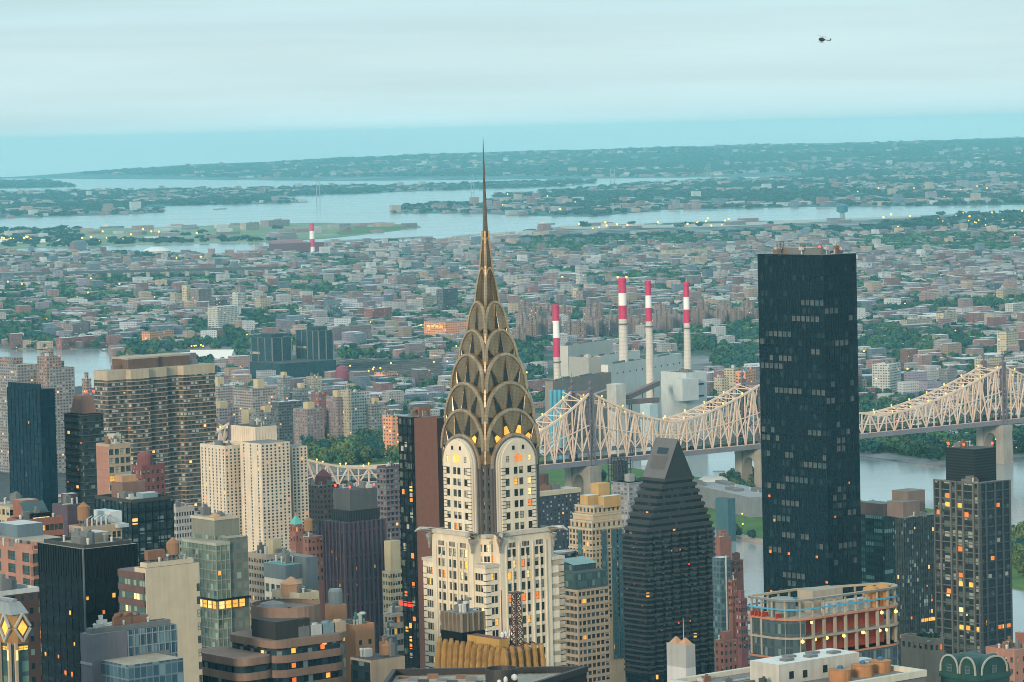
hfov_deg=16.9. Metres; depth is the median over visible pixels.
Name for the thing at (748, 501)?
road terminal
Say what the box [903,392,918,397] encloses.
row house
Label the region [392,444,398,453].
tree
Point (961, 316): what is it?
apartment block
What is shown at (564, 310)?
housing block
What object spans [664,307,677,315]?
housing block
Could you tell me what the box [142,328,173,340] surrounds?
apartment block
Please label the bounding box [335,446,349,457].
tree
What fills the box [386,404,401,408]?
row house
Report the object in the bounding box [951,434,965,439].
tree
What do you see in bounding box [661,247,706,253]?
apartment block
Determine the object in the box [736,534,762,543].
path
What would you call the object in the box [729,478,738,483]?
tree
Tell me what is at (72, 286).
distant trees
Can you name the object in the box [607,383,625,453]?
coal tower
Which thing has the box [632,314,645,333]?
housing block
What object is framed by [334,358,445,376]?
train carriages
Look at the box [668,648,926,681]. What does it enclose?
office block
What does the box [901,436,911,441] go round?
tree
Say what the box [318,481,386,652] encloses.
office tower
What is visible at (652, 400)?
conveyor gallery
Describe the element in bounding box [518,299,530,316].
housing block
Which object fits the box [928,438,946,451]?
tree
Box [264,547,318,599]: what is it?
office block
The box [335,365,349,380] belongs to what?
water tower
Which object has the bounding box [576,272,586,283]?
apartment block
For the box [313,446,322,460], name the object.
tree
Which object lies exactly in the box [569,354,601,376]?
power station
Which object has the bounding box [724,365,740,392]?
apartment block
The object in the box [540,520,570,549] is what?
window
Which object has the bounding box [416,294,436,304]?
apartment block
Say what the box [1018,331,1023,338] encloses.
apartment block
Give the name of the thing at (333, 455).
tree
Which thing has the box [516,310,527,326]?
housing block
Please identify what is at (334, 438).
tree
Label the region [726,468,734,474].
tree
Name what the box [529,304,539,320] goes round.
housing block
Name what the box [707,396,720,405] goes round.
row house
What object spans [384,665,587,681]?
foreground tower
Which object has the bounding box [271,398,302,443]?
apartment block
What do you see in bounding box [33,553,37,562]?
window
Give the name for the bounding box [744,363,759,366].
apartment block
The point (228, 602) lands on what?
window
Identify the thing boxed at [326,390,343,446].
apartment block
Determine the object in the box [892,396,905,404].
row house
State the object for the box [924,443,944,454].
tree
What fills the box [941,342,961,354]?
apartment block
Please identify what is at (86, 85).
sky
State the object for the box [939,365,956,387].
apartment block
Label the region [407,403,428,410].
row house
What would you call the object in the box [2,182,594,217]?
land
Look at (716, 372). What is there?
apartment block
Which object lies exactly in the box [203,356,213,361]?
tree
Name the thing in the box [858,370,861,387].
apartment block
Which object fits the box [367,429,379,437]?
tree
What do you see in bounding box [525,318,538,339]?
housing block
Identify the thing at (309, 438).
tree
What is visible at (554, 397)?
blue silo
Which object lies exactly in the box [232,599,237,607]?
window
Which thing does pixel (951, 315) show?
apartment block
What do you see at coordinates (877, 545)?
glass tower
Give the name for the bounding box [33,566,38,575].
window
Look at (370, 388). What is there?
row house
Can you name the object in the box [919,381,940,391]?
apartment block
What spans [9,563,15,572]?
window
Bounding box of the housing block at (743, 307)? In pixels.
[737,304,749,318]
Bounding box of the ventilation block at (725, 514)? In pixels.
[716,497,735,540]
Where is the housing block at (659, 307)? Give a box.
[654,301,666,315]
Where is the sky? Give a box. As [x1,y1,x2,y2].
[0,0,1023,176]
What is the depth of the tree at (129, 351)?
4999.36 m
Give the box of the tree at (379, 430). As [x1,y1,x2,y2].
[376,427,382,435]
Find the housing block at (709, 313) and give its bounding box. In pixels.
[700,307,714,318]
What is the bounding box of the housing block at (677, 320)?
[670,311,681,327]
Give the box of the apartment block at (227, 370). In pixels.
[224,367,240,378]
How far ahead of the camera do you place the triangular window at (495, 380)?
935.90 m
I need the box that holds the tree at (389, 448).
[385,444,393,455]
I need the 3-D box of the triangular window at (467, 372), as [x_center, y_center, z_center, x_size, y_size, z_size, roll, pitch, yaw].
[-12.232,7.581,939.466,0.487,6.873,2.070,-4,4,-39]
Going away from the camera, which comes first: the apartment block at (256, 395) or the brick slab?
the brick slab
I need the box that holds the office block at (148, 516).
[95,474,174,565]
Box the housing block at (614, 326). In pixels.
[610,315,618,334]
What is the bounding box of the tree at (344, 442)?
[335,437,355,448]
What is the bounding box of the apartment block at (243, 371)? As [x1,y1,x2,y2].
[231,369,249,373]
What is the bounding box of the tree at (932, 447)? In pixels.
[926,443,937,453]
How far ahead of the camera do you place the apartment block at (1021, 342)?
4664.45 m
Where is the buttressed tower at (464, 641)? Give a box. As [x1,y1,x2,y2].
[435,590,545,674]
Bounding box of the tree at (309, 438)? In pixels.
[299,435,312,444]
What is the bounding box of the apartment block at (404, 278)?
[388,273,415,284]
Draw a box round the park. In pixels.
[881,448,945,460]
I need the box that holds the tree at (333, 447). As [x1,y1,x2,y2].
[330,443,338,450]
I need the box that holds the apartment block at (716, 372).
[714,370,720,376]
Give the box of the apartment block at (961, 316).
[957,311,979,318]
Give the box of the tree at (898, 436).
[888,435,906,440]
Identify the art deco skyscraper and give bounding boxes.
[415,143,566,667]
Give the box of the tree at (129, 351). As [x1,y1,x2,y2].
[124,349,132,354]
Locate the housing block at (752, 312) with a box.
[746,305,758,318]
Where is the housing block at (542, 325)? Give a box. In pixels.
[534,315,547,334]
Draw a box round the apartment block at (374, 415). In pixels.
[366,397,382,432]
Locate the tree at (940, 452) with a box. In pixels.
[936,448,945,459]
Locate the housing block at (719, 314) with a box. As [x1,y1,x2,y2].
[714,307,724,322]
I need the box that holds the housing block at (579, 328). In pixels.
[573,319,585,337]
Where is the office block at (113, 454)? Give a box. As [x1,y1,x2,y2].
[96,433,131,494]
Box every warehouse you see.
[370,392,381,397]
[404,391,443,400]
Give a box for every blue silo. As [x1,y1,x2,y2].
[549,390,553,459]
[553,390,558,459]
[557,390,562,458]
[562,390,566,458]
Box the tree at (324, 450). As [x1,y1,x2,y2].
[316,446,332,458]
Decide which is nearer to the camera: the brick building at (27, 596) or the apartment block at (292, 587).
the brick building at (27, 596)
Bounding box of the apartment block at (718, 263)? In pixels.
[708,262,723,266]
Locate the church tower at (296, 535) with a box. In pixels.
[289,515,302,553]
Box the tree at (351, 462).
[343,456,357,464]
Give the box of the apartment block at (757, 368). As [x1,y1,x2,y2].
[747,366,759,379]
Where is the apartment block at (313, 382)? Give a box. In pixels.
[306,372,321,390]
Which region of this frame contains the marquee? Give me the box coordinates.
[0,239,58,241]
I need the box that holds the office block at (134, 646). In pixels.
[80,610,183,681]
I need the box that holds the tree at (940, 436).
[934,430,951,439]
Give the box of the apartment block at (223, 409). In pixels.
[216,401,238,439]
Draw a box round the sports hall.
[190,349,235,358]
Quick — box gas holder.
[143,247,170,253]
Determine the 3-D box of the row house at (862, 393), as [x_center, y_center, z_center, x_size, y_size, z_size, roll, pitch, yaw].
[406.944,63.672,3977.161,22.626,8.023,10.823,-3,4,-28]
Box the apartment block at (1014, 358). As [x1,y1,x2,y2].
[1005,355,1023,361]
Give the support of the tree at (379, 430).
on the land at (558, 476)
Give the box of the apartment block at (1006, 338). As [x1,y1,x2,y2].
[997,327,1018,352]
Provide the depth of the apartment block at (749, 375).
4087.97 m
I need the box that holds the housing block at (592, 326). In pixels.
[586,317,598,336]
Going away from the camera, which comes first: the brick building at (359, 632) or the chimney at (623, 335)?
the brick building at (359, 632)
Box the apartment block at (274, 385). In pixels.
[264,384,276,398]
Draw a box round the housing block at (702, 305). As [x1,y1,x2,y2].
[697,299,708,309]
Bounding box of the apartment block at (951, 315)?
[936,310,956,321]
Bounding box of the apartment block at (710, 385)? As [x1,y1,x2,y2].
[707,381,713,395]
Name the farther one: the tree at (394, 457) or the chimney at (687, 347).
the chimney at (687, 347)
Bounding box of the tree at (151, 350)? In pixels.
[147,347,155,353]
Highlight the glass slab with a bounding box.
[757,240,861,610]
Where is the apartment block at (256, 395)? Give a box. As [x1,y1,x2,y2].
[233,379,275,423]
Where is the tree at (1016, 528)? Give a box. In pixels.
[1011,521,1023,535]
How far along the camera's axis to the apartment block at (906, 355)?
4491.09 m
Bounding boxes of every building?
[0,492,37,521]
[0,574,41,681]
[7,500,63,548]
[52,492,83,536]
[69,502,128,538]
[131,451,165,494]
[303,517,324,620]
[325,588,352,681]
[345,612,374,681]
[350,637,404,681]
[380,620,396,653]
[383,600,403,655]
[640,403,657,465]
[714,374,727,396]
[714,630,737,671]
[715,530,731,559]
[728,572,736,638]
[730,552,743,597]
[735,590,748,667]
[748,582,898,665]
[939,650,1010,681]
[986,636,1023,681]
[1015,631,1023,643]
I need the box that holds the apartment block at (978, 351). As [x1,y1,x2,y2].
[965,348,982,354]
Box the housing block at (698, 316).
[691,308,705,325]
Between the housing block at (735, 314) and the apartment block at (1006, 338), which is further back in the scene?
the housing block at (735, 314)
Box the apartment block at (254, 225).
[240,221,258,229]
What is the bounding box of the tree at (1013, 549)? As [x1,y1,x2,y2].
[1012,543,1018,554]
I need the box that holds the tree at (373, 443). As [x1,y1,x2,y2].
[366,441,378,461]
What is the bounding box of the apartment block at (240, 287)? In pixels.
[236,283,245,301]
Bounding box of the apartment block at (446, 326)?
[424,319,466,336]
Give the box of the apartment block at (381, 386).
[373,382,392,391]
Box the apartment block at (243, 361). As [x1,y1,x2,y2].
[228,355,250,367]
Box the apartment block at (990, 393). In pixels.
[979,382,1004,400]
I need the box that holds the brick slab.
[398,406,444,675]
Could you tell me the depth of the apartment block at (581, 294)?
6315.38 m
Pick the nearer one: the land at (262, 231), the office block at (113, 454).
the office block at (113, 454)
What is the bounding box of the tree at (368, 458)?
[359,454,372,461]
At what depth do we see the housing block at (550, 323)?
5250.48 m
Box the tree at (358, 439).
[348,434,363,441]
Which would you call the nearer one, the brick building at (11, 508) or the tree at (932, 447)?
the brick building at (11, 508)
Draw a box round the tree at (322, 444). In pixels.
[317,440,328,448]
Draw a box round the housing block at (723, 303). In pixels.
[717,300,731,309]
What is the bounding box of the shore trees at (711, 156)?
[0,137,1023,258]
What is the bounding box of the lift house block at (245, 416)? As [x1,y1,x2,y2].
[241,409,254,423]
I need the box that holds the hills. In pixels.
[0,137,1023,180]
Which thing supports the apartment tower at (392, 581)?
on the land at (4, 485)
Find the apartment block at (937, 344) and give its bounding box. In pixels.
[934,339,948,351]
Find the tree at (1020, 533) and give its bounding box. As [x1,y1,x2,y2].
[1014,526,1023,539]
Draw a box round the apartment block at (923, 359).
[913,354,931,364]
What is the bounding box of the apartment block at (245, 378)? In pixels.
[231,374,251,385]
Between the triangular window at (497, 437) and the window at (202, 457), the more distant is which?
the window at (202, 457)
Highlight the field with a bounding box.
[336,226,416,234]
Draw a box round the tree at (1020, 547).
[1014,543,1023,558]
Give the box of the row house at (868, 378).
[862,375,871,385]
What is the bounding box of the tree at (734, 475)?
[727,472,740,479]
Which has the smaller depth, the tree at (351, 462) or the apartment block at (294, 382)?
the tree at (351, 462)
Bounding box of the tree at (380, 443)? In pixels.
[369,438,384,449]
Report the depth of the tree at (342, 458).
3328.14 m
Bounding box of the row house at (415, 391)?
[414,390,430,392]
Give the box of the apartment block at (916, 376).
[904,371,926,380]
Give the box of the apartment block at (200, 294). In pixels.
[190,288,211,301]
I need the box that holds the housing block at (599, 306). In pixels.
[592,300,602,318]
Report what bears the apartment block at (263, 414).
on the land at (558, 476)
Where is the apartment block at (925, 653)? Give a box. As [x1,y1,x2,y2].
[901,629,943,681]
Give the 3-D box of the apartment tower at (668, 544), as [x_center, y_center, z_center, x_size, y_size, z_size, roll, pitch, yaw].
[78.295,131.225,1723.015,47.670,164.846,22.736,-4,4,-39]
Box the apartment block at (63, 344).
[55,333,97,349]
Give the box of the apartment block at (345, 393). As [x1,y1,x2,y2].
[340,385,351,436]
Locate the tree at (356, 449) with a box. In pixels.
[349,446,359,462]
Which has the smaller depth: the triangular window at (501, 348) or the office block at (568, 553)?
the triangular window at (501, 348)
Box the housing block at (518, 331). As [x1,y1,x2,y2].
[512,324,525,342]
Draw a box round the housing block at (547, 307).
[542,302,552,315]
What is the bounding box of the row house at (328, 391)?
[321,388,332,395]
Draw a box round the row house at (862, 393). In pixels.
[859,392,874,398]
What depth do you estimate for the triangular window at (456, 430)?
941.17 m
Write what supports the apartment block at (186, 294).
on the land at (700, 359)
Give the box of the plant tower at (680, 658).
[667,622,695,681]
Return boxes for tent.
[713,470,724,475]
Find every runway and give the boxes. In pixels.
[324,238,420,241]
[452,232,504,236]
[560,215,920,228]
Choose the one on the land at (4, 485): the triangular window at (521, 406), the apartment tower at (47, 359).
the apartment tower at (47, 359)
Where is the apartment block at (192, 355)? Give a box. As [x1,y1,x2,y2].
[181,352,195,359]
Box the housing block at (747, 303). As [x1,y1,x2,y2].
[742,298,753,306]
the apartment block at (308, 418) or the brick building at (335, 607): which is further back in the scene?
the apartment block at (308, 418)
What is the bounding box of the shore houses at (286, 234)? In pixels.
[0,136,1023,255]
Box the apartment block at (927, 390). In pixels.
[924,388,941,396]
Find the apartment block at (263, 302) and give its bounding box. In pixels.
[254,296,270,309]
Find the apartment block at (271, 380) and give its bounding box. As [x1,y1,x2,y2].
[267,376,280,384]
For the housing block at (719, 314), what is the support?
on the land at (700, 359)
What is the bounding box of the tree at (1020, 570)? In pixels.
[1016,561,1023,575]
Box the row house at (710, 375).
[706,371,713,380]
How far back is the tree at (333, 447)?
3421.30 m
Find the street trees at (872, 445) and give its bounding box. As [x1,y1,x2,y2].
[0,297,1023,453]
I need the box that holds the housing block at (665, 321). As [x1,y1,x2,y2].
[659,313,672,331]
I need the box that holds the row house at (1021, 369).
[1011,367,1023,373]
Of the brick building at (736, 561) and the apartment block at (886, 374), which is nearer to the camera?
the brick building at (736, 561)
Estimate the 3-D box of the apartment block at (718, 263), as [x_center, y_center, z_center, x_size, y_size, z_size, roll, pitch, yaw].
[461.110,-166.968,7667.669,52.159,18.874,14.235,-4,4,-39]
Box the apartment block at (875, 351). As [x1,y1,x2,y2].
[867,348,886,357]
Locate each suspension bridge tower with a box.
[316,180,319,202]
[610,169,614,183]
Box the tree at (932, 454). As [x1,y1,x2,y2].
[926,450,937,460]
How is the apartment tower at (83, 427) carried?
on the land at (4, 485)
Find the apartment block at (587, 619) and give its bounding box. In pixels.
[564,556,610,681]
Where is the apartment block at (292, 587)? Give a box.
[272,576,318,600]
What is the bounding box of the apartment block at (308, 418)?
[293,402,324,444]
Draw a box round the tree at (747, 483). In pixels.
[741,481,750,486]
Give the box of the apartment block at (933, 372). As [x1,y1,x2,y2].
[924,365,940,380]
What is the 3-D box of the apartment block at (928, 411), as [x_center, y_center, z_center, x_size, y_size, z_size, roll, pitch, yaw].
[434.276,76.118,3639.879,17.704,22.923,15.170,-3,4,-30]
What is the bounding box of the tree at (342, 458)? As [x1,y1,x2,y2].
[337,454,356,464]
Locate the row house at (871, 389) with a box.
[865,387,877,394]
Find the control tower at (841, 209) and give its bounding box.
[836,204,847,218]
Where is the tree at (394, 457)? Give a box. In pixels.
[387,451,398,461]
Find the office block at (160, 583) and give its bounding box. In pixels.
[117,537,202,681]
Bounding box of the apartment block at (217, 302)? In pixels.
[209,298,226,306]
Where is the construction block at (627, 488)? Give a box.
[611,473,642,532]
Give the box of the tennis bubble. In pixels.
[699,476,727,481]
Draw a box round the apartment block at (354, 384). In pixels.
[346,380,375,386]
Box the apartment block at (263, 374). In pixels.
[256,370,275,381]
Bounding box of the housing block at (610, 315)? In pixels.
[605,311,613,327]
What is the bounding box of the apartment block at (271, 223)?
[260,218,289,226]
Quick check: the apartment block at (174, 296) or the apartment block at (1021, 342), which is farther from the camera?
the apartment block at (174, 296)
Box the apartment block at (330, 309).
[324,304,342,316]
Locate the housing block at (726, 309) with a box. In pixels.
[720,305,732,321]
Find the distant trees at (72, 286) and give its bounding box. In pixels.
[0,227,1023,320]
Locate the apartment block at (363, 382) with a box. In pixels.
[353,376,369,390]
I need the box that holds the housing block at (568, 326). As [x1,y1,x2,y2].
[563,318,575,334]
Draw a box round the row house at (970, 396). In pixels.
[959,393,975,401]
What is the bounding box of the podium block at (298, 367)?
[250,358,335,378]
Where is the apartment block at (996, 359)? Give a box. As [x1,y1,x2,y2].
[974,354,1004,380]
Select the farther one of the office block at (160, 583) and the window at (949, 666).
the office block at (160, 583)
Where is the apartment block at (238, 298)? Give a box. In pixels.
[232,291,244,307]
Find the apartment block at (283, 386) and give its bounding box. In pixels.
[276,372,289,400]
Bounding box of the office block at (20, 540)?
[0,520,58,662]
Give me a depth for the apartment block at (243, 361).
4697.52 m
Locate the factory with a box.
[269,239,323,251]
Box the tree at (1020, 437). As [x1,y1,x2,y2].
[1015,433,1023,441]
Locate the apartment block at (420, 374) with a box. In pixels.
[411,368,431,386]
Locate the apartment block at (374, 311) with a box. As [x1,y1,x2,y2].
[364,305,391,318]
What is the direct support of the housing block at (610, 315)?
on the land at (700, 359)
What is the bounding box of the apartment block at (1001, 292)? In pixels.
[996,287,1019,297]
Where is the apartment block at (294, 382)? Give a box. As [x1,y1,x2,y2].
[290,378,302,391]
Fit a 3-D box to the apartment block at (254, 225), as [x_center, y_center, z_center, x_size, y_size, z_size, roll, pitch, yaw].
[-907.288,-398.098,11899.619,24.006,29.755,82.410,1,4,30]
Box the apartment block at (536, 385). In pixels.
[528,379,542,390]
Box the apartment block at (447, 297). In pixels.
[436,287,457,308]
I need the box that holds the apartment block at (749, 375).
[735,366,755,387]
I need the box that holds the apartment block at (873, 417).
[871,415,890,428]
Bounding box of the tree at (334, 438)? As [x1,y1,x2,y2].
[327,436,336,445]
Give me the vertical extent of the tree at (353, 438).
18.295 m
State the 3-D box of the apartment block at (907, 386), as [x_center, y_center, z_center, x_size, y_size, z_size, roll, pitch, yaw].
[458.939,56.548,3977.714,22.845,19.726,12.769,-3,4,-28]
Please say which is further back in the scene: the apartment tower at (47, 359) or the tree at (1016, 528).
the apartment tower at (47, 359)
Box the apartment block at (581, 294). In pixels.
[576,288,592,299]
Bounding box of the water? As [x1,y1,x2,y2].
[0,177,1023,642]
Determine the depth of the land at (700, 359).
4938.35 m
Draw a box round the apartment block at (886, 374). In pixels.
[872,359,900,392]
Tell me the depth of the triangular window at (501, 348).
939.57 m
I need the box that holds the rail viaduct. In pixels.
[0,266,276,277]
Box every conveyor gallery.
[583,389,606,454]
[626,381,659,451]
[626,397,659,451]
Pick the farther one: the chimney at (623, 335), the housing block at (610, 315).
the housing block at (610, 315)
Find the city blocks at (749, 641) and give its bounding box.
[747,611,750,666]
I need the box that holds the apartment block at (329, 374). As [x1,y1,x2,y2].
[324,371,335,378]
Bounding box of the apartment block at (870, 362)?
[866,359,883,373]
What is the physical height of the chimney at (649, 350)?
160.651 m
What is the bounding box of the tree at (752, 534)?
[748,529,755,538]
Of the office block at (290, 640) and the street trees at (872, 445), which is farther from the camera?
the street trees at (872, 445)
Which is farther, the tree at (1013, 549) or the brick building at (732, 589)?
the tree at (1013, 549)
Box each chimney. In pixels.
[310,223,314,251]
[552,304,560,379]
[617,276,628,361]
[645,280,654,403]
[683,282,691,368]
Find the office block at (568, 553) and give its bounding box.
[554,550,574,562]
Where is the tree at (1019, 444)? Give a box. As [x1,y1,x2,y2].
[1014,439,1023,451]
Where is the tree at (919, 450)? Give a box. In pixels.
[912,445,926,456]
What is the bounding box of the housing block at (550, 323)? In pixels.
[547,313,560,332]
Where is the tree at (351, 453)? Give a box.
[344,449,355,464]
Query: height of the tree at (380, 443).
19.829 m
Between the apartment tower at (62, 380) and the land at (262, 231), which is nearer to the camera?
the apartment tower at (62, 380)
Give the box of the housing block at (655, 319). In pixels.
[652,310,661,329]
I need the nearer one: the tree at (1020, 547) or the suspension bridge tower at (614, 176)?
the tree at (1020, 547)
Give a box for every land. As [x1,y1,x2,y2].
[0,185,75,188]
[0,213,1023,467]
[0,223,421,248]
[0,386,763,610]
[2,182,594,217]
[293,443,1023,589]
[395,180,1023,216]
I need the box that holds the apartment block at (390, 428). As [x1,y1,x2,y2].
[382,410,399,456]
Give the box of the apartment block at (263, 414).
[249,405,271,424]
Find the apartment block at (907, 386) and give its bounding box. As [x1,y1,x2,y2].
[897,381,919,393]
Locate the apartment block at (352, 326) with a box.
[327,322,371,340]
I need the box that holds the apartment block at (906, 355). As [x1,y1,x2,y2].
[900,348,917,366]
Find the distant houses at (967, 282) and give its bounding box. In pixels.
[0,223,1023,409]
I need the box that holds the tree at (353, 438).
[349,435,356,443]
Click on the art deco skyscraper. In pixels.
(492, 538)
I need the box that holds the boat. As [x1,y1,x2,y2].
[100,224,123,227]
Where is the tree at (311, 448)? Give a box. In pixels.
[306,441,321,456]
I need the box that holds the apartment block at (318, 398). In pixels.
[311,388,325,425]
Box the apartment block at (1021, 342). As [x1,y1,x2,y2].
[1019,339,1023,350]
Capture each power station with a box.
[545,372,610,448]
[560,339,612,376]
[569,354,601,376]
[597,350,639,363]
[601,352,681,428]
[661,368,706,438]
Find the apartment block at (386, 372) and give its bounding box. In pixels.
[374,369,397,375]
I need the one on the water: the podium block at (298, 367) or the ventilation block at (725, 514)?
the ventilation block at (725, 514)
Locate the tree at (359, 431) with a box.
[354,428,366,435]
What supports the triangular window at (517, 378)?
in the art deco skyscraper
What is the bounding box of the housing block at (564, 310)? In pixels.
[559,304,570,317]
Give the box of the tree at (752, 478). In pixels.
[748,474,753,483]
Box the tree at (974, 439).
[972,434,975,444]
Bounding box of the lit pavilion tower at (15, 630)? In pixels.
[0,596,31,681]
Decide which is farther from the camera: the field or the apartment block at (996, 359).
the field
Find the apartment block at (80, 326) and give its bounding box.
[56,320,88,332]
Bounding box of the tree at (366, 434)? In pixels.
[359,432,372,438]
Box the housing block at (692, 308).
[683,303,697,317]
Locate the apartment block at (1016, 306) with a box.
[1005,301,1023,311]
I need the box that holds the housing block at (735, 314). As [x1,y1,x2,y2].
[729,307,742,322]
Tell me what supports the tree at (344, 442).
on the land at (558, 476)
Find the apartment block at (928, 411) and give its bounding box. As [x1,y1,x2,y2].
[911,401,932,417]
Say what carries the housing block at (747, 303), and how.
on the land at (700, 359)
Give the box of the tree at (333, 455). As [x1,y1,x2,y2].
[324,450,338,462]
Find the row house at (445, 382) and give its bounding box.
[437,380,449,385]
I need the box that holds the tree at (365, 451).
[358,445,375,462]
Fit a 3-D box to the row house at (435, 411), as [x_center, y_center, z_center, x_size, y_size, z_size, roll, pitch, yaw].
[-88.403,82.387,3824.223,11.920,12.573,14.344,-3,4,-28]
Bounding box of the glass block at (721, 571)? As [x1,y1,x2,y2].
[712,556,730,671]
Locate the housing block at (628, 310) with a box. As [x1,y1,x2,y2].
[618,307,630,313]
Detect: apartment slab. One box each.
[93,352,216,514]
[539,472,580,550]
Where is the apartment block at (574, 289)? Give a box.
[572,286,578,297]
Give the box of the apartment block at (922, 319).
[899,316,931,323]
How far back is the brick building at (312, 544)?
1451.79 m
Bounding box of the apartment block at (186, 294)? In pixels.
[182,284,190,300]
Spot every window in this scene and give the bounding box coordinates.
[9,550,14,559]
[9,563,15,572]
[18,645,27,650]
[23,553,28,561]
[23,565,29,574]
[24,578,29,584]
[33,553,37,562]
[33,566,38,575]
[34,579,38,586]
[109,458,113,463]
[202,457,307,549]
[203,599,206,607]
[208,600,211,608]
[212,601,216,608]
[219,601,224,608]
[226,600,231,607]
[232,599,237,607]
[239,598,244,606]
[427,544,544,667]
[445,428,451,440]
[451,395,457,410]
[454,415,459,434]
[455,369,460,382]
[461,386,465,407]
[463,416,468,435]
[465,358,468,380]
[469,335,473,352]
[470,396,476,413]
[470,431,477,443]
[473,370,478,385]
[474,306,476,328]
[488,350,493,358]
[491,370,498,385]
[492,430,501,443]
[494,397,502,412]
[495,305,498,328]
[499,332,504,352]
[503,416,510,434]
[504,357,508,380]
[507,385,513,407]
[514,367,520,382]
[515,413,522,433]
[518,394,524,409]
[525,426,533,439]
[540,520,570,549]
[568,639,609,681]
[594,556,618,616]
[947,664,951,671]
[965,666,969,673]
[992,665,996,672]
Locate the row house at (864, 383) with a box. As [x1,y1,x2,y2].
[862,379,866,389]
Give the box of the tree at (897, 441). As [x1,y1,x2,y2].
[892,438,901,445]
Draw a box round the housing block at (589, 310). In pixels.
[583,303,597,322]
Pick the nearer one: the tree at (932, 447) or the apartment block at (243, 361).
the tree at (932, 447)
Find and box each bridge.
[58,348,1023,502]
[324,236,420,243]
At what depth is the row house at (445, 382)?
4256.61 m
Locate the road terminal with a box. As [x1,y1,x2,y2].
[692,479,761,517]
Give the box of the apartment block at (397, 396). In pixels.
[382,390,403,404]
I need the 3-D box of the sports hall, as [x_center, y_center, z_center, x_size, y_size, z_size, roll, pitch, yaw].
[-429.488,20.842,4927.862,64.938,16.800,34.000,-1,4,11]
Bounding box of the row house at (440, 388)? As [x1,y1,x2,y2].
[426,385,445,391]
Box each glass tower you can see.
[7,382,57,513]
[38,528,137,681]
[861,500,894,638]
[887,488,935,665]
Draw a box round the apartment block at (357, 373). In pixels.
[349,371,368,380]
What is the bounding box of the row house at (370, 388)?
[366,386,372,390]
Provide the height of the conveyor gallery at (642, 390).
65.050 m
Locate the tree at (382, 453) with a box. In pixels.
[377,447,388,460]
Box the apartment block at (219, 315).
[207,305,237,327]
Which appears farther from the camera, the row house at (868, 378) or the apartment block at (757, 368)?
the apartment block at (757, 368)
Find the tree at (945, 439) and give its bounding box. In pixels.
[941,437,954,446]
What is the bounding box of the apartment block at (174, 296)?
[170,292,181,300]
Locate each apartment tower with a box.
[0,356,37,472]
[37,349,60,387]
[49,361,74,472]
[63,390,104,521]
[82,372,91,394]
[174,501,194,557]
[182,503,250,647]
[200,418,308,551]
[248,538,295,629]
[250,333,292,361]
[295,326,333,359]
[308,469,338,534]
[376,461,401,569]
[382,533,402,634]
[568,482,625,681]
[621,437,715,681]
[933,439,1012,654]
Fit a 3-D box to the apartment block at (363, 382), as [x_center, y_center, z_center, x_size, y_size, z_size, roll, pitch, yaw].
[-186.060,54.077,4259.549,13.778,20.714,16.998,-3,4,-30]
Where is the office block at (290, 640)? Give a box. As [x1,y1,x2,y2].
[202,598,345,681]
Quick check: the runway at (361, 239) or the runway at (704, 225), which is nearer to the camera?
the runway at (361, 239)
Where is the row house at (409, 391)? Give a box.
[405,389,421,392]
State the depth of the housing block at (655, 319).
5329.23 m
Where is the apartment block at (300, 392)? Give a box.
[292,383,307,403]
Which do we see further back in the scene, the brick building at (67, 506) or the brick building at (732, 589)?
the brick building at (732, 589)
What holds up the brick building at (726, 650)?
on the land at (4, 485)
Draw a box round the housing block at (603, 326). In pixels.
[595,315,608,336]
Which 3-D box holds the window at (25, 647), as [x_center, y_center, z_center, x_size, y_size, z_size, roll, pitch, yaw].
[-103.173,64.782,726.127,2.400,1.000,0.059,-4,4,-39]
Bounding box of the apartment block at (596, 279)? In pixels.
[586,275,604,284]
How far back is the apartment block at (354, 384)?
4257.13 m
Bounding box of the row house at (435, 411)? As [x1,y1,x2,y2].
[430,409,439,414]
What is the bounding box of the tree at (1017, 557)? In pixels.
[1012,550,1023,567]
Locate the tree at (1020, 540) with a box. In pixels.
[1015,537,1023,544]
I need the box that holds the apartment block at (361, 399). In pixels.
[351,389,370,434]
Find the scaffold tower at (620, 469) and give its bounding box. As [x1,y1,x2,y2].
[607,456,631,493]
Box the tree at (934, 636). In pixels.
[929,633,940,637]
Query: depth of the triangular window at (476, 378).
936.59 m
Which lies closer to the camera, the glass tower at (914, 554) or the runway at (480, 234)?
the glass tower at (914, 554)
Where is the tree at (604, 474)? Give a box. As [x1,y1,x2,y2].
[601,469,606,477]
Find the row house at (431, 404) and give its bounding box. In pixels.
[409,401,433,408]
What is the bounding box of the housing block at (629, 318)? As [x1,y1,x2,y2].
[627,314,636,329]
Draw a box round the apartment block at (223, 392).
[215,377,232,405]
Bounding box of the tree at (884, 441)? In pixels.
[874,437,888,450]
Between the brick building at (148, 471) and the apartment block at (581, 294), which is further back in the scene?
the apartment block at (581, 294)
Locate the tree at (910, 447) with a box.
[903,441,918,455]

